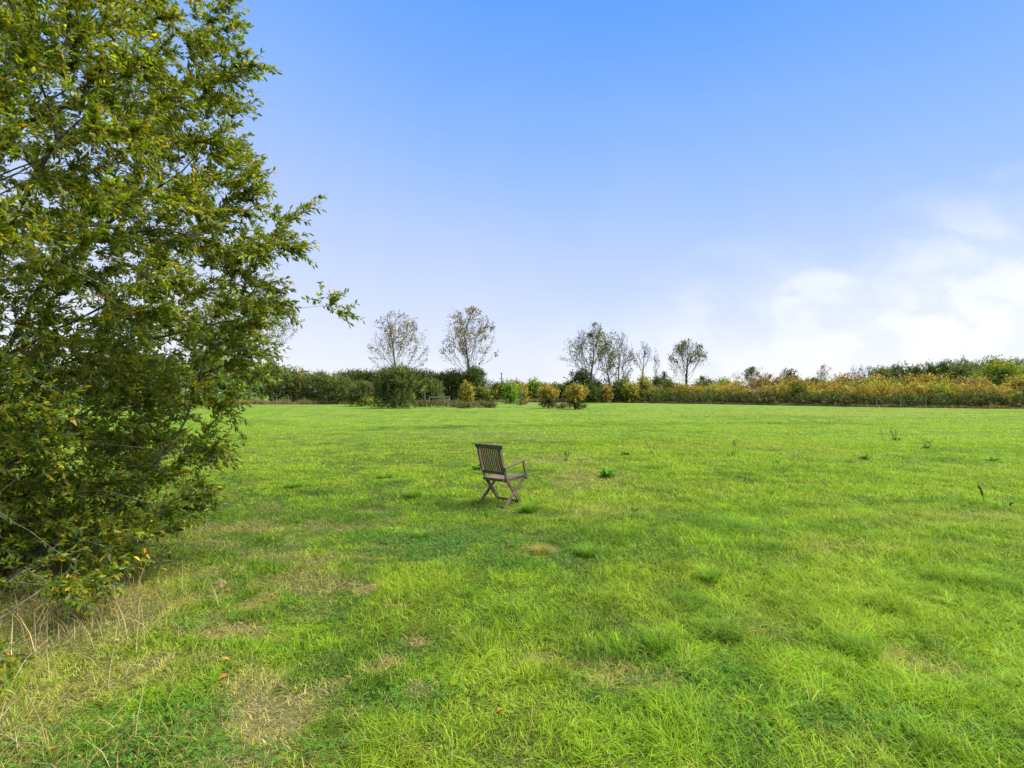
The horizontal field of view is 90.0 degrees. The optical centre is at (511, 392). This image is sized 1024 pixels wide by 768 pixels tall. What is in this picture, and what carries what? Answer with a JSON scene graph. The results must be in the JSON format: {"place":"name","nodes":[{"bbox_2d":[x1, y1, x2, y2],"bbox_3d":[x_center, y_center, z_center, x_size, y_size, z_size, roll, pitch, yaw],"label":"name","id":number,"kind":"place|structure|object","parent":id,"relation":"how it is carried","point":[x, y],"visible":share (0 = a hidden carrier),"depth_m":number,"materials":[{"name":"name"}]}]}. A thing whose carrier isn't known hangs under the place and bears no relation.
{"place":"outdoors","nodes":[
{"label":"outdoors","id":0,"kind":"place"},
{"bbox_2d":[0,393,1023,767],"bbox_3d":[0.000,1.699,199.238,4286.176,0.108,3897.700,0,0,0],"label":"ground","id":1,"kind":"structure","parent":0,"point":[500,411],"depth_m":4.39,"materials":[{"name":"plant"}]},
{"bbox_2d":[0,0,365,690],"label":"willow tree","id":2,"kind":"object","parent":1,"relation":"on","point":[148,136],"visible":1,"depth_m":4.84,"materials":[{"name":"green plant"}]},
{"bbox_2d":[171,358,222,400],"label":"broadleaf tree","id":3,"kind":"object","parent":1,"relation":"on","point":[203,378],"visible":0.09,"depth_m":84.65,"materials":[{"name":"green plant"}]},
{"bbox_2d":[180,290,242,358],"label":"poplar tree","id":4,"kind":"object","parent":1,"relation":"on","point":[208,317],"visible":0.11,"depth_m":90.77,"materials":[{"name":"green plant"}]},
{"bbox_2d":[208,355,270,400],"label":"broadleaf tree","id":5,"kind":"object","parent":1,"relation":"on","point":[227,380],"visible":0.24,"depth_m":80.77,"materials":[{"name":"green plant"}]},
{"bbox_2d":[221,287,304,399],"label":"poplar tree","id":6,"kind":"object","parent":1,"relation":"on","point":[282,331],"visible":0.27,"depth_m":90.17,"materials":[{"name":"green plant"}]},
{"bbox_2d":[242,360,298,401],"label":"broadleaf tree","id":7,"kind":"object","parent":1,"relation":"on","point":[267,388],"visible":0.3,"depth_m":82.75,"materials":[{"name":"green plant"}]},
{"bbox_2d":[0,516,543,767],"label":"dry grass","id":8,"kind":"structure","parent":1,"relation":"on","point":[63,622],"depth_m":3.52,"materials":[{"name":"plant"}]},
{"bbox_2d":[270,365,311,402],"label":"broadleaf tree","id":9,"kind":"object","parent":1,"relation":"on","point":[288,377],"visible":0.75,"depth_m":79.55,"materials":[{"name":"green plant"}]},
{"bbox_2d":[278,480,304,487],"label":"grass tussock","id":10,"kind":"object","parent":1,"relation":"on","point":[294,484],"depth_m":9.01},
{"bbox_2d":[289,371,310,401],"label":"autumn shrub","id":11,"kind":"object","parent":1,"relation":"on","point":[296,389],"visible":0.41,"depth_m":79.46,"materials":[{"name":"green plant"}]},
{"bbox_2d":[295,369,335,401],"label":"sallow bush","id":12,"kind":"object","parent":1,"relation":"on","point":[315,379],"visible":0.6,"depth_m":77.76,"materials":[{"name":"green plant"}]},
{"bbox_2d":[318,374,354,403],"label":"sallow bush","id":13,"kind":"object","parent":1,"relation":"on","point":[337,387],"visible":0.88,"depth_m":75.07,"materials":[{"name":"green plant"}]},
{"bbox_2d":[332,366,368,381],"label":"sallow bush","id":14,"kind":"object","parent":1,"relation":"on","point":[354,376],"visible":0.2,"depth_m":90.64,"materials":[{"name":"green plant"}]},
{"bbox_2d":[344,379,376,406],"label":"sallow bush","id":15,"kind":"object","parent":1,"relation":"on","point":[358,390],"visible":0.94,"depth_m":63.25,"materials":[{"name":"green plant"}]},
{"bbox_2d":[359,366,392,400],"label":"sallow bush","id":16,"kind":"object","parent":1,"relation":"on","point":[370,375],"visible":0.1,"depth_m":89.39,"materials":[{"name":"green plant"}]},
{"bbox_2d":[375,471,394,478],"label":"grass tussock","id":17,"kind":"object","parent":1,"relation":"on","point":[383,475],"depth_m":10.16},
{"bbox_2d":[366,364,421,408],"bbox_3d":[-12.788,-0.709,56.041,5.346,5.127,5.310,0,0,41],"label":"sallow bush","id":18,"kind":"object","parent":1,"relation":"on","point":[396,384],"visible":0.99,"depth_m":55.11,"materials":[{"name":"green plant"}]},
{"bbox_2d":[366,310,428,370],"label":"poplar tree","id":19,"kind":"object","parent":1,"relation":"on","point":[393,340],"visible":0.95,"depth_m":85.44,"materials":[{"name":"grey plant"}]},
{"bbox_2d":[402,487,427,498],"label":"grass tussock","id":20,"kind":"object","parent":1,"relation":"on","point":[410,494],"depth_m":8.11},
{"bbox_2d":[408,526,432,539],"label":"grass tussock","id":21,"kind":"object","parent":1,"relation":"on","point":[423,534],"depth_m":6.01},
{"bbox_2d":[406,368,438,400],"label":"sallow bush","id":22,"kind":"object","parent":1,"relation":"on","point":[424,375],"visible":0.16,"depth_m":88.62,"materials":[{"name":"green plant"}]},
{"bbox_2d":[416,398,431,406],"bbox_3d":[-10.464,1.227,60.604,2.251,1.142,2.277,0,0,35],"label":"bramble mound","id":23,"kind":"object","parent":1,"relation":"on","point":[422,403],"visible":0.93,"depth_m":60.41,"materials":[{"name":"green plant"}]},
{"bbox_2d":[414,377,447,402],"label":"sallow bush","id":24,"kind":"object","parent":1,"relation":"on","point":[434,390],"visible":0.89,"depth_m":76.20,"materials":[{"name":"green plant"}]},
{"bbox_2d":[431,398,451,406],"bbox_3d":[-8.326,1.184,60.744,3.277,1.177,2.474,0,0,0],"label":"bramble mound","id":25,"kind":"object","parent":1,"relation":"on","point":[440,402],"visible":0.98,"depth_m":60.49,"materials":[{"name":"green plant"}]},
{"bbox_2d":[430,367,471,401],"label":"sallow bush","id":26,"kind":"object","parent":1,"relation":"on","point":[445,379],"visible":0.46,"depth_m":86.54,"materials":[{"name":"green plant"}]},
{"bbox_2d":[458,380,477,402],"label":"autumn shrub","id":27,"kind":"object","parent":1,"relation":"on","point":[466,392],"visible":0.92,"depth_m":62.63,"materials":[{"name":"yellow plant"}]},
{"bbox_2d":[438,305,499,382],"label":"poplar tree","id":28,"kind":"object","parent":1,"relation":"on","point":[463,342],"visible":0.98,"depth_m":85.61,"materials":[{"name":"grey plant"}]},
{"bbox_2d":[448,363,494,402],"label":"sallow bush","id":29,"kind":"object","parent":1,"relation":"on","point":[470,375],"visible":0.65,"depth_m":84.92,"materials":[{"name":"green plant"}]},
{"bbox_2d":[469,399,490,407],"bbox_3d":[-3.622,1.192,58.527,3.324,1.182,2.560,0,0,0],"label":"bramble mound","id":30,"kind":"object","parent":1,"relation":"on","point":[482,403],"visible":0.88,"depth_m":58.24,"materials":[{"name":"green plant"}]},
{"bbox_2d":[470,383,494,405],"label":"green shrub","id":31,"kind":"object","parent":1,"relation":"on","point":[482,393],"visible":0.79,"depth_m":64.99,"materials":[{"name":"green plant"}]},
{"bbox_2d":[475,443,527,507],"bbox_3d":[-0.166,1.230,7.766,0.586,0.943,0.607,0,0,40],"label":"garden chair","id":32,"kind":"object","parent":1,"relation":"on","point":[502,475],"visible":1,"depth_m":7.64,"materials":[{"name":"brown wood"}]},
{"bbox_2d":[491,377,515,399],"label":"bush","id":33,"kind":"object","parent":1,"relation":"on","point":[497,393],"visible":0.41,"depth_m":100.34,"materials":[{"name":"green plant"}]},
{"bbox_2d":[498,379,519,403],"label":"green shrub","id":34,"kind":"object","parent":1,"relation":"on","point":[508,388],"visible":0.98,"depth_m":78.72,"materials":[{"name":"green plant"}]},
{"bbox_2d":[0,508,1023,767],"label":"clover","id":35,"kind":"object","parent":1,"relation":"on","point":[416,686],"visible":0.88,"depth_m":2.72,"materials":[{"name":"green plant"}]},
{"bbox_2d":[514,381,532,400],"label":"autumn shrub","id":36,"kind":"object","parent":1,"relation":"on","point":[520,386],"visible":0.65,"depth_m":83.70,"materials":[{"name":"yellow plant"}]},
{"bbox_2d":[517,498,540,513],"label":"grass tussock","id":37,"kind":"object","parent":1,"relation":"on","point":[529,508],"depth_m":7.13,"materials":[{"name":"plant"}]},
{"bbox_2d":[525,376,542,400],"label":"bush","id":38,"kind":"object","parent":1,"relation":"on","point":[534,384],"visible":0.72,"depth_m":101.12,"materials":[{"name":"green plant"}]},
{"bbox_2d":[528,542,555,554],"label":"grass tussock","id":39,"kind":"object","parent":1,"relation":"on","point":[543,548],"depth_m":5.35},
{"bbox_2d":[536,384,559,408],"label":"autumn bush","id":40,"kind":"object","parent":1,"relation":"on","point":[546,391],"visible":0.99,"depth_m":55.41,"materials":[{"name":"yellow plant"}]},
{"bbox_2d":[86,397,1023,408],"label":"dry undergrowth","id":41,"kind":"object","parent":1,"relation":"on","point":[306,401],"visible":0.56,"depth_m":72.01,"materials":[{"name":"brown plant"}]},
{"bbox_2d":[549,381,564,399],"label":"bush","id":42,"kind":"object","parent":1,"relation":"on","point":[555,384],"visible":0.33,"depth_m":103.89,"materials":[{"name":"green plant"}]},
{"bbox_2d":[561,380,590,409],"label":"autumn bush","id":43,"kind":"object","parent":1,"relation":"on","point":[574,391],"visible":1,"depth_m":52.03,"materials":[{"name":"yellow plant"}]},
{"bbox_2d":[562,365,597,401],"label":"boundary bush","id":44,"kind":"object","parent":1,"relation":"on","point":[578,376],"visible":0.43,"depth_m":90.31,"materials":[{"name":"green plant"}]},
{"bbox_2d":[574,541,598,557],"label":"grass tussock","id":45,"kind":"object","parent":1,"relation":"on","point":[591,552],"depth_m":5.24,"materials":[{"name":"plant"}]},
{"bbox_2d":[557,322,622,401],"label":"poplar tree","id":46,"kind":"object","parent":1,"relation":"on","point":[599,356],"visible":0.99,"depth_m":89.37,"materials":[{"name":"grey plant"}]},
{"bbox_2d":[579,381,602,402],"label":"boundary bush","id":47,"kind":"object","parent":1,"relation":"on","point":[592,393],"visible":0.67,"depth_m":83.48,"materials":[{"name":"green plant"}]},
{"bbox_2d":[586,378,609,402],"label":"boundary bush","id":48,"kind":"object","parent":1,"relation":"on","point":[599,384],"visible":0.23,"depth_m":89.46,"materials":[{"name":"green plant"}]},
{"bbox_2d":[599,382,614,402],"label":"boundary bush","id":49,"kind":"object","parent":1,"relation":"on","point":[607,391],"visible":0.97,"depth_m":83.75,"materials":[{"name":"orange plant"}]},
{"bbox_2d":[598,467,618,477],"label":"broadleaf weed","id":50,"kind":"object","parent":1,"relation":"on","point":[607,473],"visible":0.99,"depth_m":10.13,"materials":[{"name":"green plant"}]},
{"bbox_2d":[598,335,620,389],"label":"poplar tree","id":51,"kind":"object","parent":1,"relation":"on","point":[606,372],"visible":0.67,"depth_m":92.96,"materials":[{"name":"grey plant"}]},
{"bbox_2d":[608,376,626,402],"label":"boundary bush","id":52,"kind":"object","parent":1,"relation":"on","point":[618,385],"visible":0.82,"depth_m":87.18,"materials":[{"name":"green plant"}]},
{"bbox_2d":[605,329,634,381],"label":"poplar tree","id":53,"kind":"object","parent":1,"relation":"on","point":[622,349],"visible":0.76,"depth_m":95.98,"materials":[{"name":"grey plant"}]},
{"bbox_2d":[617,344,633,379],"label":"poplar tree","id":54,"kind":"object","parent":1,"relation":"on","point":[630,369],"visible":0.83,"depth_m":91.89,"materials":[{"name":"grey plant"}]},
{"bbox_2d":[619,381,642,402],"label":"boundary bush","id":55,"kind":"object","parent":1,"relation":"on","point":[628,391],"visible":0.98,"depth_m":85.61,"materials":[{"name":"yellow plant"}]},
{"bbox_2d":[633,341,652,377],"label":"poplar tree","id":56,"kind":"object","parent":1,"relation":"on","point":[645,353],"visible":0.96,"depth_m":89.49,"materials":[{"name":"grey plant"}]},
{"bbox_2d":[636,373,654,400],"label":"boundary bush","id":57,"kind":"object","parent":1,"relation":"on","point":[644,383],"visible":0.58,"depth_m":87.42,"materials":[{"name":"yellow plant"}]},
{"bbox_2d":[650,375,663,388],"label":"boundary bush","id":58,"kind":"object","parent":1,"relation":"on","point":[656,381],"visible":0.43,"depth_m":95.60,"materials":[{"name":"green plant"}]},
{"bbox_2d":[638,624,681,653],"bbox_3d":[0.978,1.622,3.367,0.356,0.142,0.339,0,0,0],"label":"grass tussock","id":59,"kind":"object","parent":1,"relation":"on","point":[659,641],"depth_m":3.36,"materials":[{"name":"plant"}]},
{"bbox_2d":[668,382,696,401],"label":"hedge bush","id":60,"kind":"object","parent":1,"relation":"on","point":[684,387],"visible":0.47,"depth_m":83.03,"materials":[{"name":"yellow plant"}]},
{"bbox_2d":[667,338,709,400],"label":"poplar tree","id":61,"kind":"object","parent":1,"relation":"on","point":[680,348],"visible":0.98,"depth_m":87.43,"materials":[{"name":"green plant"}]},
{"bbox_2d":[691,564,728,582],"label":"grass tussock","id":62,"kind":"object","parent":1,"relation":"on","point":[706,573],"depth_m":4.67,"materials":[{"name":"plant"}]},
{"bbox_2d":[699,378,721,388],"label":"hedge bush","id":63,"kind":"object","parent":1,"relation":"on","point":[709,383],"visible":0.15,"depth_m":89.26,"materials":[{"name":"green plant"}]},
{"bbox_2d":[698,384,727,401],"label":"hedge bush","id":64,"kind":"object","parent":1,"relation":"on","point":[710,389],"visible":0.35,"depth_m":79.93,"materials":[{"name":"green plant"}]},
{"bbox_2d":[699,613,750,642],"bbox_3d":[1.492,1.635,3.539,0.386,0.130,0.400,0,0,0],"label":"grass tussock","id":65,"kind":"object","parent":1,"relation":"on","point":[724,634],"depth_m":3.55,"materials":[{"name":"plant"}]},
{"bbox_2d":[714,381,746,402],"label":"hedge bush","id":66,"kind":"object","parent":1,"relation":"on","point":[736,387],"visible":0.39,"depth_m":77.31,"materials":[{"name":"yellow plant"}]},
{"bbox_2d":[717,377,746,387],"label":"hedge bush","id":67,"kind":"object","parent":1,"relation":"on","point":[733,381],"visible":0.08,"depth_m":85.19,"materials":[{"name":"yellow plant"}]},
{"bbox_2d":[699,515,769,534],"bbox_3d":[2.739,1.653,6.446,1.111,0.141,1.159,0,0,0],"label":"grass tussock","id":68,"kind":"object","parent":1,"relation":"on","point":[721,525],"depth_m":6.44,"materials":[{"name":"plant"}]},
{"bbox_2d":[733,366,772,388],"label":"bare tree","id":69,"kind":"object","parent":1,"relation":"on","point":[749,372],"visible":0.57,"depth_m":149.04,"materials":[{"name":"grey plant"}]},
{"bbox_2d":[746,374,779,390],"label":"hedge bush","id":70,"kind":"object","parent":1,"relation":"on","point":[758,382],"visible":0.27,"depth_m":80.62,"materials":[{"name":"brown plant"}]},
{"bbox_2d":[766,383,793,403],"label":"hedge bush","id":71,"kind":"object","parent":1,"relation":"on","point":[783,389],"visible":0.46,"depth_m":70.82,"materials":[{"name":"yellow plant"}]},
{"bbox_2d":[771,374,807,385],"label":"hedge bush","id":72,"kind":"object","parent":1,"relation":"on","point":[791,378],"visible":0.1,"depth_m":78.92,"materials":[{"name":"green plant"}]},
{"bbox_2d":[782,368,802,380],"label":"evergreen tree","id":73,"kind":"object","parent":1,"relation":"on","point":[788,372],"visible":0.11,"depth_m":88.00,"materials":[{"name":"green plant"}]},
{"bbox_2d":[785,380,810,404],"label":"hedge bush","id":74,"kind":"object","parent":1,"relation":"on","point":[798,388],"visible":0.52,"depth_m":69.12,"materials":[{"name":"green plant"}]},
{"bbox_2d":[782,376,820,403],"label":"hedge bush","id":75,"kind":"object","parent":1,"relation":"on","point":[807,385],"visible":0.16,"depth_m":71.58,"materials":[{"name":"yellow plant"}]},
{"bbox_2d":[596,389,1023,406],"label":"bramble hedge","id":76,"kind":"object","parent":1,"relation":"on","point":[842,398],"visible":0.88,"depth_m":63.90,"materials":[{"name":"green plant"}]},
{"bbox_2d":[803,386,841,404],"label":"hedge bush","id":77,"kind":"object","parent":1,"relation":"on","point":[818,391],"visible":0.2,"depth_m":67.66,"materials":[{"name":"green plant"}]},
{"bbox_2d":[810,376,844,403],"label":"hedge bush","id":78,"kind":"object","parent":1,"relation":"on","point":[825,385],"visible":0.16,"depth_m":69.57,"materials":[{"name":"yellow plant"}]},
{"bbox_2d":[822,382,856,403],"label":"hedge bush","id":79,"kind":"object","parent":1,"relation":"on","point":[844,389],"visible":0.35,"depth_m":66.14,"materials":[{"name":"yellow plant"}]},
{"bbox_2d":[828,372,860,403],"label":"hedge bush","id":80,"kind":"object","parent":1,"relation":"on","point":[847,378],"visible":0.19,"depth_m":71.28,"materials":[{"name":"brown plant"}]},
{"bbox_2d":[842,377,879,404],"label":"hedge bush","id":81,"kind":"object","parent":1,"relation":"on","point":[855,382],"visible":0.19,"depth_m":67.53,"materials":[{"name":"yellow plant"}]},
{"bbox_2d":[824,629,900,662],"bbox_3d":[2.260,1.633,3.305,0.451,0.151,0.474,0,0,0],"label":"grass tussock","id":82,"kind":"object","parent":1,"relation":"on","point":[867,652],"depth_m":3.31,"materials":[{"name":"plant"}]},
{"bbox_2d":[847,381,879,403],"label":"hedge bush","id":83,"kind":"object","parent":1,"relation":"on","point":[862,388],"visible":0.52,"depth_m":63.62,"materials":[{"name":"yellow plant"}]},
{"bbox_2d":[858,365,872,379],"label":"bare tree","id":84,"kind":"object","parent":1,"relation":"on","point":[864,372],"visible":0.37,"depth_m":139.95,"materials":[{"name":"grey plant"}]},
{"bbox_2d":[858,370,895,384],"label":"hedge bush","id":85,"kind":"object","parent":1,"relation":"on","point":[880,378],"visible":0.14,"depth_m":68.76,"materials":[{"name":"yellow plant"}]},
{"bbox_2d":[869,364,897,380],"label":"wood tree","id":86,"kind":"object","parent":1,"relation":"on","point":[886,374],"visible":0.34,"depth_m":139.21,"materials":[{"name":"green plant"}]},
{"bbox_2d":[871,377,905,400],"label":"hedge bush","id":87,"kind":"object","parent":1,"relation":"on","point":[890,383],"visible":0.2,"depth_m":64.58,"materials":[{"name":"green plant"}]},
{"bbox_2d":[875,382,903,405],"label":"hedge bush","id":88,"kind":"object","parent":1,"relation":"on","point":[888,390],"visible":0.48,"depth_m":62.21,"materials":[{"name":"yellow plant"}]},
{"bbox_2d":[860,590,928,615],"bbox_3d":[2.993,1.663,4.072,0.558,0.124,0.485,0,0,0],"label":"grass tussock","id":89,"kind":"object","parent":1,"relation":"on","point":[889,605],"depth_m":4.05,"materials":[{"name":"plant"}]},
{"bbox_2d":[885,360,914,384],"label":"wood tree","id":90,"kind":"object","parent":1,"relation":"on","point":[897,368],"visible":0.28,"depth_m":143.94,"materials":[{"name":"green plant"}]},
{"bbox_2d":[901,363,928,377],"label":"wood tree","id":91,"kind":"object","parent":1,"relation":"on","point":[916,369],"visible":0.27,"depth_m":145.95,"materials":[{"name":"green plant"}]},
{"bbox_2d":[893,381,940,406],"bbox_3d":[47.683,0.249,60.523,5.196,3.243,5.304,0,0,-28],"label":"hedge bush","id":92,"kind":"object","parent":1,"relation":"on","point":[915,390],"visible":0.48,"depth_m":60.13,"materials":[{"name":"yellow plant"}]},
{"bbox_2d":[900,377,934,404],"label":"hedge bush","id":93,"kind":"object","parent":1,"relation":"on","point":[918,382],"visible":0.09,"depth_m":63.39,"materials":[{"name":"yellow plant"}]},
{"bbox_2d":[897,368,954,405],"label":"hedge bush","id":94,"kind":"object","parent":1,"relation":"on","point":[932,379],"visible":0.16,"depth_m":65.56,"materials":[{"name":"yellow plant"}]},
{"bbox_2d":[919,359,947,379],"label":"wood tree","id":95,"kind":"object","parent":1,"relation":"on","point":[932,369],"visible":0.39,"depth_m":149.23,"materials":[{"name":"green plant"}]},
{"bbox_2d":[922,380,960,405],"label":"hedge bush","id":96,"kind":"object","parent":1,"relation":"on","point":[944,390],"visible":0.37,"depth_m":59.19,"materials":[{"name":"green plant"}]},
{"bbox_2d":[935,358,961,376],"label":"wood tree","id":97,"kind":"object","parent":1,"relation":"on","point":[944,367],"visible":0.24,"depth_m":151.59,"materials":[{"name":"green plant"}]},
{"bbox_2d":[945,362,982,379],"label":"wood tree","id":98,"kind":"object","parent":1,"relation":"on","point":[962,371],"visible":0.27,"depth_m":139.25,"materials":[{"name":"green plant"}]},
{"bbox_2d":[941,380,988,405],"bbox_3d":[51.892,0.169,58.657,5.241,3.392,4.641,0,0,36],"label":"hedge bush","id":99,"kind":"object","parent":1,"relation":"on","point":[965,387],"visible":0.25,"depth_m":58.12,"materials":[{"name":"yellow plant"}]},
{"bbox_2d":[941,375,993,392],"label":"hedge bush","id":100,"kind":"object","parent":1,"relation":"on","point":[964,381],"visible":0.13,"depth_m":59.99,"materials":[{"name":"yellow plant"}]},
{"bbox_2d":[961,373,991,403],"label":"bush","id":101,"kind":"object","parent":1,"relation":"on","point":[984,379],"visible":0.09,"depth_m":62.39,"materials":[{"name":"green plant"}]},
{"bbox_2d":[965,358,993,378],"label":"wood tree","id":102,"kind":"object","parent":1,"relation":"on","point":[975,364],"visible":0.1,"depth_m":154.97,"materials":[{"name":"green plant"}]},
{"bbox_2d":[968,354,1023,405],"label":"ash tree","id":103,"kind":"object","parent":1,"relation":"on","point":[998,373],"visible":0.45,"depth_m":67.61,"materials":[{"name":"green plant"}]},
{"bbox_2d":[971,381,1022,406],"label":"hedge bush","id":104,"kind":"object","parent":1,"relation":"on","point":[995,389],"visible":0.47,"depth_m":56.10,"materials":[{"name":"yellow plant"}]},
{"bbox_2d":[992,374,1023,406],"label":"hedge bush","id":105,"kind":"object","parent":1,"relation":"on","point":[1015,383],"visible":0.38,"depth_m":58.36,"materials":[{"name":"yellow plant"}]},
{"bbox_2d":[0,0,1023,392],"label":"sky","id":106,"kind":"structure","parent":0,"point":[772,186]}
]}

